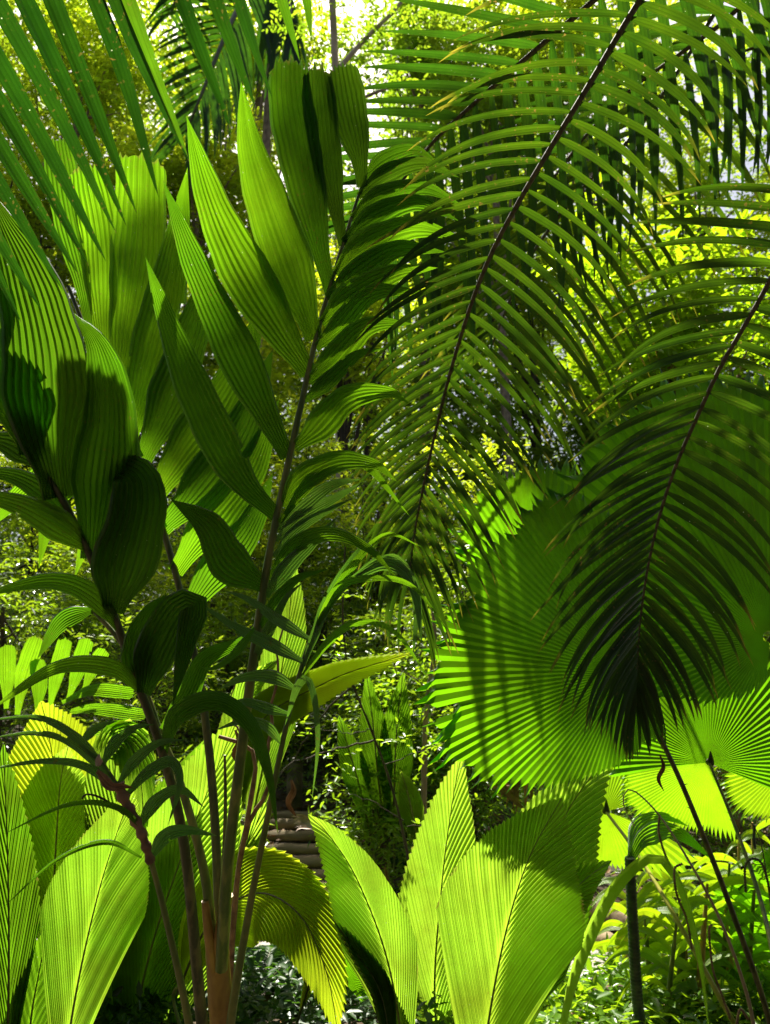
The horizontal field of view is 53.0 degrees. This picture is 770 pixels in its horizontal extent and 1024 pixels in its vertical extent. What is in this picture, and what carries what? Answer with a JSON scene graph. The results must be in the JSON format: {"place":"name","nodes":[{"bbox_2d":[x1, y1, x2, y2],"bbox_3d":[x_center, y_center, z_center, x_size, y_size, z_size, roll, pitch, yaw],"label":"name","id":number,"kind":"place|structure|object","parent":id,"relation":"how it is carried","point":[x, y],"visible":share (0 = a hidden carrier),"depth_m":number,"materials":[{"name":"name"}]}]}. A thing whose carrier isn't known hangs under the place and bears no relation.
{"place":"outdoors","nodes":[
{"label":"outdoors","id":0,"kind":"place"},
{"bbox_2d":[0,599,769,1023],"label":"ground","id":1,"kind":"structure","parent":0,"point":[280,801],"depth_m":9.48,"materials":[{"name":"soil"}]},
{"bbox_2d":[0,430,85,708],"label":"shrub","id":2,"kind":"object","parent":1,"relation":"on","point":[5,529],"visible":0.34,"depth_m":11.63,"materials":[{"name":"green plant"}]},
{"bbox_2d":[0,538,89,753],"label":"shrub","id":3,"kind":"object","parent":1,"relation":"on","point":[4,635],"visible":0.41,"depth_m":8.13,"materials":[{"name":"green plant"}]},
{"bbox_2d":[0,424,90,719],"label":"shrub","id":4,"kind":"object","parent":1,"relation":"on","point":[33,537],"visible":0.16,"depth_m":12.52,"materials":[{"name":"green plant"}]},
{"bbox_2d":[0,551,132,741],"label":"shrub","id":5,"kind":"object","parent":1,"relation":"on","point":[74,627],"visible":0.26,"depth_m":9.34,"materials":[{"name":"green plant"}]},
{"bbox_2d":[0,116,139,430],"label":"forest tree","id":6,"kind":"object","parent":1,"relation":"on","point":[45,240],"visible":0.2,"depth_m":29.11,"materials":[{"name":"green plant"}]},
{"bbox_2d":[0,636,144,735],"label":"understorey palm","id":7,"kind":"object","parent":1,"relation":"on","point":[26,667],"visible":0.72,"depth_m":5.19,"materials":[{"name":"green plant"}]},
{"bbox_2d":[0,743,149,1023],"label":"diamond leaf palm","id":8,"kind":"object","parent":1,"relation":"on","point":[70,926],"visible":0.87,"depth_m":2.54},
{"bbox_2d":[9,701,155,832],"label":"diamond leaf palm","id":9,"kind":"object","parent":1,"relation":"on","point":[28,747],"visible":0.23,"depth_m":3.73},
{"bbox_2d":[0,456,173,606],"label":"forest tree","id":10,"kind":"object","parent":1,"relation":"on","point":[69,500],"visible":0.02,"depth_m":31.75,"materials":[{"name":"green plant"}]},
{"bbox_2d":[12,535,184,730],"bbox_3d":[-3.768,1.610,10.425,2.000,4.017,2.042,13,-19,-41],"label":"shrub","id":11,"kind":"object","parent":1,"relation":"on","point":[147,587],"visible":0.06,"depth_m":10.34,"materials":[{"name":"green plant"}]},
{"bbox_2d":[0,714,215,1023],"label":"young palm","id":12,"kind":"object","parent":1,"relation":"on","point":[80,744],"visible":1,"depth_m":1.90,"materials":[{"name":"green plant"}]},
{"bbox_2d":[0,0,224,595],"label":"forest tree","id":13,"kind":"object","parent":1,"relation":"on","point":[98,63],"visible":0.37,"depth_m":37.27,"materials":[{"name":"green plant"}]},
{"bbox_2d":[0,252,295,487],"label":"forest tree","id":14,"kind":"object","parent":1,"relation":"on","point":[209,357],"visible":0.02,"depth_m":38.54,"materials":[{"name":"green plant"}]},
{"bbox_2d":[0,0,311,321],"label":"hanging palm","id":15,"kind":"object","parent":1,"relation":"on","point":[129,21],"visible":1,"depth_m":1.60,"materials":[{"name":"green plant"}]},
{"bbox_2d":[66,596,245,786],"bbox_3d":[-2.420,2.248,8.118,2.043,2.764,1.864,-13,-19,42],"label":"shrub","id":16,"kind":"object","parent":1,"relation":"on","point":[154,696],"visible":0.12,"depth_m":8.07,"materials":[{"name":"green plant"}]},
{"bbox_2d":[87,482,268,651],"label":"shrub","id":17,"kind":"object","parent":1,"relation":"on","point":[175,547],"visible":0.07,"depth_m":13.93,"materials":[{"name":"green plant"}]},
{"bbox_2d":[102,720,266,1023],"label":"diamond leaf palm","id":18,"kind":"object","parent":1,"relation":"on","point":[147,961],"visible":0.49,"depth_m":3.66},
{"bbox_2d":[97,91,285,542],"bbox_3d":[-7.678,-6.130,31.071,9.194,22.157,7.763,0,-14,0],"label":"forest tree","id":19,"kind":"object","parent":1,"relation":"on","point":[174,163],"visible":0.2,"depth_m":31.31,"materials":[{"name":"green plant"}]},
{"bbox_2d":[154,745,276,849],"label":"shrub","id":20,"kind":"object","parent":1,"relation":"on","point":[161,779],"visible":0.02,"depth_m":6.26,"materials":[{"name":"green plant"}]},
{"bbox_2d":[129,485,302,731],"bbox_3d":[-2.604,1.034,12.588,2.870,5.361,2.634,0,-14,0],"label":"shrub","id":21,"kind":"object","parent":1,"relation":"on","point":[213,603],"visible":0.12,"depth_m":12.41,"materials":[{"name":"green plant"}]},
{"bbox_2d":[165,565,277,733],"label":"shrub","id":22,"kind":"object","parent":1,"relation":"on","point":[227,636],"visible":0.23,"depth_m":10.93,"materials":[{"name":"green plant"}]},
{"bbox_2d":[142,0,306,619],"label":"distant palm","id":23,"kind":"object","parent":1,"relation":"on","point":[269,43],"visible":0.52,"depth_m":28.02,"materials":[{"name":"green plant"}]},
{"bbox_2d":[0,55,464,1023],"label":"broad leaflet palm","id":24,"kind":"object","parent":1,"relation":"on","point":[74,417],"visible":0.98,"depth_m":2.22,"materials":[{"name":"green plant"}]},
{"bbox_2d":[218,630,282,982],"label":"sapling","id":25,"kind":"object","parent":1,"relation":"on","point":[249,817],"visible":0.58,"depth_m":2.82,"materials":[{"name":"green plant"}]},
{"bbox_2d":[205,946,302,1002],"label":"fern","id":26,"kind":"object","parent":1,"relation":"on","point":[277,954],"visible":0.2,"depth_m":4.59,"materials":[{"name":"green plant"}]},
{"bbox_2d":[139,423,369,612],"bbox_3d":[-6.923,0.147,34.473,12.934,11.868,10.324,0,-14,0],"label":"forest tree","id":27,"kind":"object","parent":1,"relation":"on","point":[157,458],"visible":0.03,"depth_m":33.78,"materials":[{"name":"green plant"}]},
{"bbox_2d":[161,0,355,616],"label":"forest tree","id":28,"kind":"object","parent":1,"relation":"on","point":[258,97],"visible":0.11,"depth_m":41.95,"materials":[{"name":"green plant"}]},
{"bbox_2d":[171,846,348,1023],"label":"diamond leaf palm","id":29,"kind":"object","parent":1,"relation":"on","point":[292,917],"visible":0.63,"depth_m":3.00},
{"bbox_2d":[207,644,326,753],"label":"shrub","id":30,"kind":"object","parent":1,"relation":"on","point":[238,670],"visible":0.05,"depth_m":11.27,"materials":[{"name":"green plant"}]},
{"bbox_2d":[93,947,454,1023],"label":"ground cover","id":31,"kind":"object","parent":1,"relation":"on","point":[268,1011],"visible":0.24,"depth_m":3.70,"materials":[{"name":"green plant"}]},
{"bbox_2d":[208,389,369,731],"bbox_3d":[-1.627,0.928,13.100,2.792,5.833,2.881,0,-14,0],"label":"shrub","id":32,"kind":"object","parent":1,"relation":"on","point":[337,445],"visible":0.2,"depth_m":13.10,"materials":[{"name":"green plant"}]},
{"bbox_2d":[266,843,319,854],"bbox_3d":[-0.872,3.420,7.830,1.188,0.165,0.429,0,-14,0],"label":"garden step","id":33,"kind":"object","parent":1,"relation":"on","point":[295,848],"visible":0.3,"depth_m":7.65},
{"bbox_2d":[286,757,302,810],"bbox_3d":[-1.087,3.307,9.287,0.181,0.695,0.124,0,-14,0],"label":"marker post","id":34,"kind":"object","parent":1,"relation":"on","point":[296,801],"visible":0.43,"depth_m":9.25,"materials":[{"name":"wood"}]},
{"bbox_2d":[240,818,350,829],"bbox_3d":[-0.995,3.463,8.546,1.258,0.183,0.410,0,-14,0],"label":"garden step","id":35,"kind":"object","parent":1,"relation":"on","point":[283,823],"visible":0.29,"depth_m":8.38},
{"bbox_2d":[267,830,346,841],"bbox_3d":[-0.950,3.441,8.194,1.257,0.169,0.424,0,-14,0],"label":"garden step","id":36,"kind":"object","parent":1,"relation":"on","point":[296,836],"visible":0.34,"depth_m":8.03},
{"bbox_2d":[292,854,322,868],"bbox_3d":[-0.831,3.405,7.482,1.201,0.176,0.403,0,-14,0],"label":"garden step","id":37,"kind":"object","parent":1,"relation":"on","point":[312,860],"visible":0.09,"depth_m":7.34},
{"bbox_2d":[231,470,384,662],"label":"shrub","id":38,"kind":"object","parent":1,"relation":"on","point":[317,553],"visible":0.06,"depth_m":14.97,"materials":[{"name":"green plant"}]},
{"bbox_2d":[271,810,347,819],"bbox_3d":[-1.015,3.498,8.892,1.210,0.173,0.434,0,-14,0],"label":"garden step","id":39,"kind":"object","parent":1,"relation":"on","point":[285,814],"visible":0.33,"depth_m":8.71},
{"bbox_2d":[180,263,439,541],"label":"forest tree","id":40,"kind":"object","parent":1,"relation":"on","point":[282,383],"visible":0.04,"depth_m":40.04,"materials":[{"name":"green plant"}]},
{"bbox_2d":[218,569,409,815],"bbox_3d":[-0.573,1.483,4.391,1.530,2.493,0.454,-12,-19,41],"label":"diamond leaf palm","id":41,"kind":"object","parent":1,"relation":"on","point":[332,680],"visible":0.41,"depth_m":4.43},
{"bbox_2d":[261,979,373,1012],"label":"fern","id":42,"kind":"object","parent":1,"relation":"on","point":[350,999],"visible":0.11,"depth_m":4.13,"materials":[{"name":"green plant"}]},
{"bbox_2d":[278,682,375,815],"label":"shrub","id":43,"kind":"object","parent":1,"relation":"on","point":[334,709],"visible":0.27,"depth_m":9.13,"materials":[{"name":"green plant"}]},
{"bbox_2d":[214,232,450,650],"bbox_3d":[-1.440,-2.164,19.298,6.346,11.615,5.770,0,-14,0],"label":"forest tree","id":44,"kind":"object","parent":1,"relation":"on","point":[344,430],"visible":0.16,"depth_m":19.40,"materials":[{"name":"green plant"}]},
{"bbox_2d":[291,546,386,777],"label":"shrub","id":45,"kind":"object","parent":1,"relation":"on","point":[320,640],"visible":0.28,"depth_m":10.84,"materials":[{"name":"green plant"}]},
{"bbox_2d":[312,959,367,1001],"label":"fan palm","id":46,"kind":"object","parent":1,"relation":"on","point":[353,982],"visible":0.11,"depth_m":3.80,"materials":[{"name":"green plant"}]},
{"bbox_2d":[291,814,417,1023],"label":"diamond leaf palm","id":47,"kind":"object","parent":1,"relation":"on","point":[376,935],"visible":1,"depth_m":2.76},
{"bbox_2d":[286,780,296,816],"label":"dead leaf","id":48,"kind":"object","parent":47,"relation":"attached to","point":[290,797],"visible":1,"depth_m":2.59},
{"bbox_2d":[301,512,420,712],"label":"shrub","id":49,"kind":"object","parent":1,"relation":"on","point":[335,546],"visible":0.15,"depth_m":12.31,"materials":[{"name":"green plant"}]},
{"bbox_2d":[279,547,443,859],"bbox_3d":[-0.107,1.588,4.999,1.142,2.642,0.665,13,-19,-42],"label":"sapling","id":50,"kind":"object","parent":1,"relation":"on","point":[378,749],"visible":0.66,"depth_m":4.98,"materials":[{"name":"green plant"}]},
{"bbox_2d":[261,0,470,557],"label":"pale tree","id":51,"kind":"object","parent":1,"relation":"on","point":[383,22],"visible":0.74,"depth_m":22.96,"materials":[{"name":"green plant"}]},
{"bbox_2d":[315,762,430,887],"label":"shrub","id":52,"kind":"object","parent":1,"relation":"on","point":[377,835],"visible":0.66,"depth_m":6.27,"materials":[{"name":"green plant"}]},
{"bbox_2d":[238,130,512,628],"bbox_3d":[-0.427,-6.250,38.433,15.744,26.989,12.250,0,-14,0],"label":"forest tree","id":53,"kind":"object","parent":1,"relation":"on","point":[453,286],"visible":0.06,"depth_m":38.39,"materials":[{"name":"green plant"}]},
{"bbox_2d":[307,647,452,867],"bbox_3d":[-0.058,2.481,7.562,1.544,2.288,1.364,-4,-14,15],"label":"shrub","id":54,"kind":"object","parent":1,"relation":"on","point":[349,708],"visible":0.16,"depth_m":7.55,"materials":[{"name":"green plant"}]},
{"bbox_2d":[337,671,423,886],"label":"diamond leaf palm","id":55,"kind":"object","parent":1,"relation":"on","point":[410,802],"visible":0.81,"depth_m":6.26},
{"bbox_2d":[0,605,768,749],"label":"ground cover","id":56,"kind":"object","parent":1,"relation":"on","point":[212,725],"visible":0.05,"depth_m":12.26,"materials":[{"name":"green plant"}]},
{"bbox_2d":[0,0,769,626],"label":"forest","id":57,"kind":"object","parent":1,"relation":"on","point":[168,22],"visible":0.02,"depth_m":49.59,"materials":[{"name":"green plant"}]},
{"bbox_2d":[0,521,769,669],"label":"undergrowth","id":58,"kind":"object","parent":1,"relation":"on","point":[56,568],"visible":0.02,"depth_m":19.09,"materials":[{"name":"green plant"}]},
{"bbox_2d":[304,425,467,701],"bbox_3d":[-0.025,1.097,12.511,2.732,5.324,2.614,0,-14,0],"label":"shrub","id":59,"kind":"object","parent":1,"relation":"on","point":[347,519],"visible":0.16,"depth_m":12.42,"materials":[{"name":"green plant"}]},
{"bbox_2d":[307,560,474,836],"bbox_3d":[0.180,2.142,8.601,2.042,3.197,1.970,0,-14,0],"label":"shrub","id":60,"kind":"object","parent":1,"relation":"on","point":[360,645],"visible":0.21,"depth_m":8.59,"materials":[{"name":"green plant"}]},
{"bbox_2d":[325,468,475,680],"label":"shrub","id":61,"kind":"object","parent":1,"relation":"on","point":[372,498],"visible":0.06,"depth_m":14.67,"materials":[{"name":"green plant"}]},
{"bbox_2d":[300,0,504,544],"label":"forest tree","id":62,"kind":"object","parent":1,"relation":"on","point":[399,41],"visible":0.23,"depth_m":41.88,"materials":[{"name":"green plant"}]},
{"bbox_2d":[268,311,549,550],"bbox_3d":[1.205,-1.194,39.308,15.500,17.731,13.374,0,-14,0],"label":"forest tree","id":63,"kind":"object","parent":1,"relation":"on","point":[455,409],"visible":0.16,"depth_m":37.71,"materials":[{"name":"green plant"}]},
{"bbox_2d":[374,610,452,819],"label":"sapling","id":64,"kind":"object","parent":1,"relation":"on","point":[426,719],"visible":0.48,"depth_m":6.22,"materials":[{"name":"green plant"}]},
{"bbox_2d":[77,714,767,1023],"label":"leaf litter","id":65,"kind":"object","parent":1,"relation":"on","point":[268,997],"visible":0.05,"depth_m":8.35,"materials":[{"name":"plant"}]},
{"bbox_2d":[83,725,769,919],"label":"ground cover","id":66,"kind":"object","parent":1,"relation":"on","point":[718,849],"visible":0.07,"depth_m":7.96,"materials":[{"name":"green plant"}]},
{"bbox_2d":[381,640,491,829],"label":"shrub","id":67,"kind":"object","parent":1,"relation":"on","point":[439,709],"visible":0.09,"depth_m":8.24,"materials":[{"name":"green plant"}]},
{"bbox_2d":[376,521,496,760],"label":"shrub","id":68,"kind":"object","parent":1,"relation":"on","point":[464,589],"visible":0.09,"depth_m":10.29,"materials":[{"name":"green plant"}]},
{"bbox_2d":[346,408,529,713],"bbox_3d":[1.027,0.870,13.485,3.145,6.037,2.778,-9,-16,31],"label":"shrub","id":69,"kind":"object","parent":1,"relation":"on","point":[443,504],"visible":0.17,"depth_m":13.51,"materials":[{"name":"green plant"}]},
{"bbox_2d":[412,716,546,841],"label":"shrub","id":70,"kind":"object","parent":1,"relation":"on","point":[476,797],"visible":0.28,"depth_m":7.40,"materials":[{"name":"green plant"}]},
{"bbox_2d":[428,462,536,626],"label":"shrub","id":71,"kind":"object","parent":1,"relation":"on","point":[469,515],"visible":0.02,"depth_m":13.89,"materials":[{"name":"green plant"}]},
{"bbox_2d":[373,0,623,479],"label":"forest tree","id":72,"kind":"object","parent":1,"relation":"on","point":[483,103],"visible":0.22,"depth_m":37.18,"materials":[{"name":"green plant"}]},
{"bbox_2d":[398,761,612,1023],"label":"diamond leaf palm","id":73,"kind":"object","parent":1,"relation":"on","point":[498,916],"visible":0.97,"depth_m":2.59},
{"bbox_2d":[485,778,532,811],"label":"withered leaf","id":74,"kind":"object","parent":73,"relation":"attached to","point":[512,795],"visible":0.72,"depth_m":4.00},
{"bbox_2d":[445,452,582,585],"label":"fan palm","id":75,"kind":"object","parent":1,"relation":"on","point":[522,488],"visible":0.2,"depth_m":4.56,"materials":[{"name":"green plant"}]},
{"bbox_2d":[419,360,644,502],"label":"forest tree","id":76,"kind":"object","parent":1,"relation":"on","point":[551,455],"visible":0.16,"depth_m":35.96,"materials":[{"name":"green plant"}]},
{"bbox_2d":[404,152,681,467],"bbox_3d":[7.476,-6.256,38.487,14.817,26.184,12.025,-4,-14,15],"label":"forest tree","id":77,"kind":"object","parent":1,"relation":"on","point":[534,320],"visible":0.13,"depth_m":39.62,"materials":[{"name":"green plant"}]},
{"bbox_2d":[328,0,769,473],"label":"feather palm","id":78,"kind":"object","parent":1,"relation":"on","point":[709,69],"visible":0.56,"depth_m":4.36,"materials":[{"name":"green plant"}]},
{"bbox_2d":[347,0,769,671],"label":"feather palm","id":79,"kind":"object","parent":1,"relation":"on","point":[393,512],"visible":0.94,"depth_m":2.14,"materials":[{"name":"green plant"}]},
{"bbox_2d":[456,0,718,421],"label":"forest tree","id":80,"kind":"object","parent":1,"relation":"on","point":[571,4],"visible":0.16,"depth_m":40.57,"materials":[{"name":"green plant"}]},
{"bbox_2d":[413,483,769,1023],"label":"fan palm","id":81,"kind":"object","parent":1,"relation":"on","point":[508,675],"visible":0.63,"depth_m":2.79,"materials":[{"name":"green plant"}]},
{"bbox_2d":[656,755,664,790],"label":"dead leaf","id":82,"kind":"object","parent":81,"relation":"attached to","point":[660,773],"visible":1,"depth_m":2.89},
{"bbox_2d":[421,933,769,1023],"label":"ground cover","id":83,"kind":"object","parent":1,"relation":"on","point":[656,1013],"visible":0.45,"depth_m":3.78,"materials":[{"name":"green plant"}]},
{"bbox_2d":[591,871,664,958],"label":"ginger plant","id":84,"kind":"object","parent":1,"relation":"on","point":[614,922],"visible":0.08,"depth_m":4.95,"materials":[{"name":"green plant"}]},
{"bbox_2d":[560,853,708,1023],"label":"strap leaf plant","id":85,"kind":"object","parent":1,"relation":"on","point":[624,877],"visible":0.98,"depth_m":2.92,"materials":[{"name":"plant"}]},
{"bbox_2d":[543,297,738,462],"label":"forest tree","id":86,"kind":"object","parent":1,"relation":"on","point":[592,318],"visible":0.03,"depth_m":35.80,"materials":[{"name":"green plant"}]},
{"bbox_2d":[530,183,769,763],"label":"feather palm","id":87,"kind":"object","parent":1,"relation":"on","point":[628,673],"visible":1,"depth_m":2.27,"materials":[{"name":"green plant"}]},
{"bbox_2d":[531,172,769,853],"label":"broadleaf tree","id":88,"kind":"object","parent":1,"relation":"on","point":[660,323],"visible":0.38,"depth_m":9.28,"materials":[{"name":"green plant"}]},
{"bbox_2d":[598,856,710,963],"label":"ginger plant","id":89,"kind":"object","parent":1,"relation":"on","point":[648,888],"visible":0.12,"depth_m":4.86,"materials":[{"name":"green plant"}]},
{"bbox_2d":[552,365,769,706],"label":"fan palm","id":90,"kind":"object","parent":1,"relation":"on","point":[747,675],"visible":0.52,"depth_m":3.65,"materials":[{"name":"green plant"}]},
{"bbox_2d":[590,702,733,816],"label":"shrub","id":91,"kind":"object","parent":1,"relation":"on","point":[618,813],"depth_m":7.53,"materials":[{"name":"green plant"}]},
{"bbox_2d":[596,767,735,1023],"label":"fan palm","id":92,"kind":"object","parent":1,"relation":"on","point":[612,844],"visible":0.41,"depth_m":4.34,"materials":[{"name":"green plant"}]},
{"bbox_2d":[624,811,708,1023],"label":"ringed palm","id":93,"kind":"object","parent":1,"relation":"on","point":[642,833],"visible":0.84,"depth_m":3.52,"materials":[{"name":"green plant"}]},
{"bbox_2d":[568,876,769,1023],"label":"ginger plant","id":94,"kind":"object","parent":1,"relation":"on","point":[656,943],"visible":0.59,"depth_m":3.87,"materials":[{"name":"green plant"}]},
{"bbox_2d":[623,789,754,1023],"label":"flower stalk","id":95,"kind":"object","parent":1,"relation":"on","point":[751,1014],"visible":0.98,"depth_m":2.90,"materials":[{"name":"green plant"}]},
{"bbox_2d":[609,633,769,952],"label":"fan palm","id":96,"kind":"object","parent":1,"relation":"on","point":[731,734],"visible":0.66,"depth_m":4.05,"materials":[{"name":"green plant"}]},
{"bbox_2d":[614,124,769,372],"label":"forest tree","id":97,"kind":"object","parent":1,"relation":"on","point":[649,204],"visible":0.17,"depth_m":44.24,"materials":[{"name":"green plant"}]},
{"bbox_2d":[646,829,769,1020],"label":"ginger plant","id":98,"kind":"object","parent":1,"relation":"on","point":[760,954],"visible":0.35,"depth_m":4.03,"materials":[{"name":"green plant"}]},
{"bbox_2d":[646,195,769,389],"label":"forest tree","id":99,"kind":"object","parent":1,"relation":"on","point":[754,250],"visible":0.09,"depth_m":40.99,"materials":[{"name":"green plant"}]},
{"bbox_2d":[688,845,769,969],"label":"plant","id":100,"kind":"object","parent":1,"relation":"on","point":[759,929],"visible":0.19,"depth_m":4.02,"materials":[{"name":"green plant"}]},
{"bbox_2d":[690,818,769,971],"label":"ginger plant","id":101,"kind":"object","parent":1,"relation":"on","point":[750,850],"visible":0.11,"depth_m":4.44,"materials":[{"name":"green plant"}]},
{"bbox_2d":[713,647,769,831],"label":"shrub","id":102,"kind":"object","parent":1,"relation":"on","point":[735,814],"visible":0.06,"depth_m":7.12,"materials":[{"name":"green plant"}]},
{"bbox_2d":[720,772,769,822],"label":"fan palm","id":103,"kind":"object","parent":1,"relation":"on","point":[751,796],"visible":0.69,"depth_m":4.22,"materials":[{"name":"green plant"}]},
{"bbox_2d":[739,818,769,902],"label":"flower stalk","id":104,"kind":"object","parent":1,"relation":"on","point":[755,859],"visible":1,"depth_m":2.70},
{"bbox_2d":[0,0,769,611],"label":"sky","id":105,"kind":"structure","parent":0,"point":[359,4],"materials":[{"name":"white"}]},
{"bbox_2d":[256,940,692,978],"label":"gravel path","id":106,"kind":"structure","parent":0,"point":[268,943],"depth_m":4.98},
{"bbox_2d":[588,903,626,932],"bbox_3d":[1.585,3.049,5.846,0.168,0.182,0.964,6,-15,-24],"label":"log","id":107,"kind":"object","parent":106,"relation":"on","point":[618,915],"visible":0.1,"depth_m":5.60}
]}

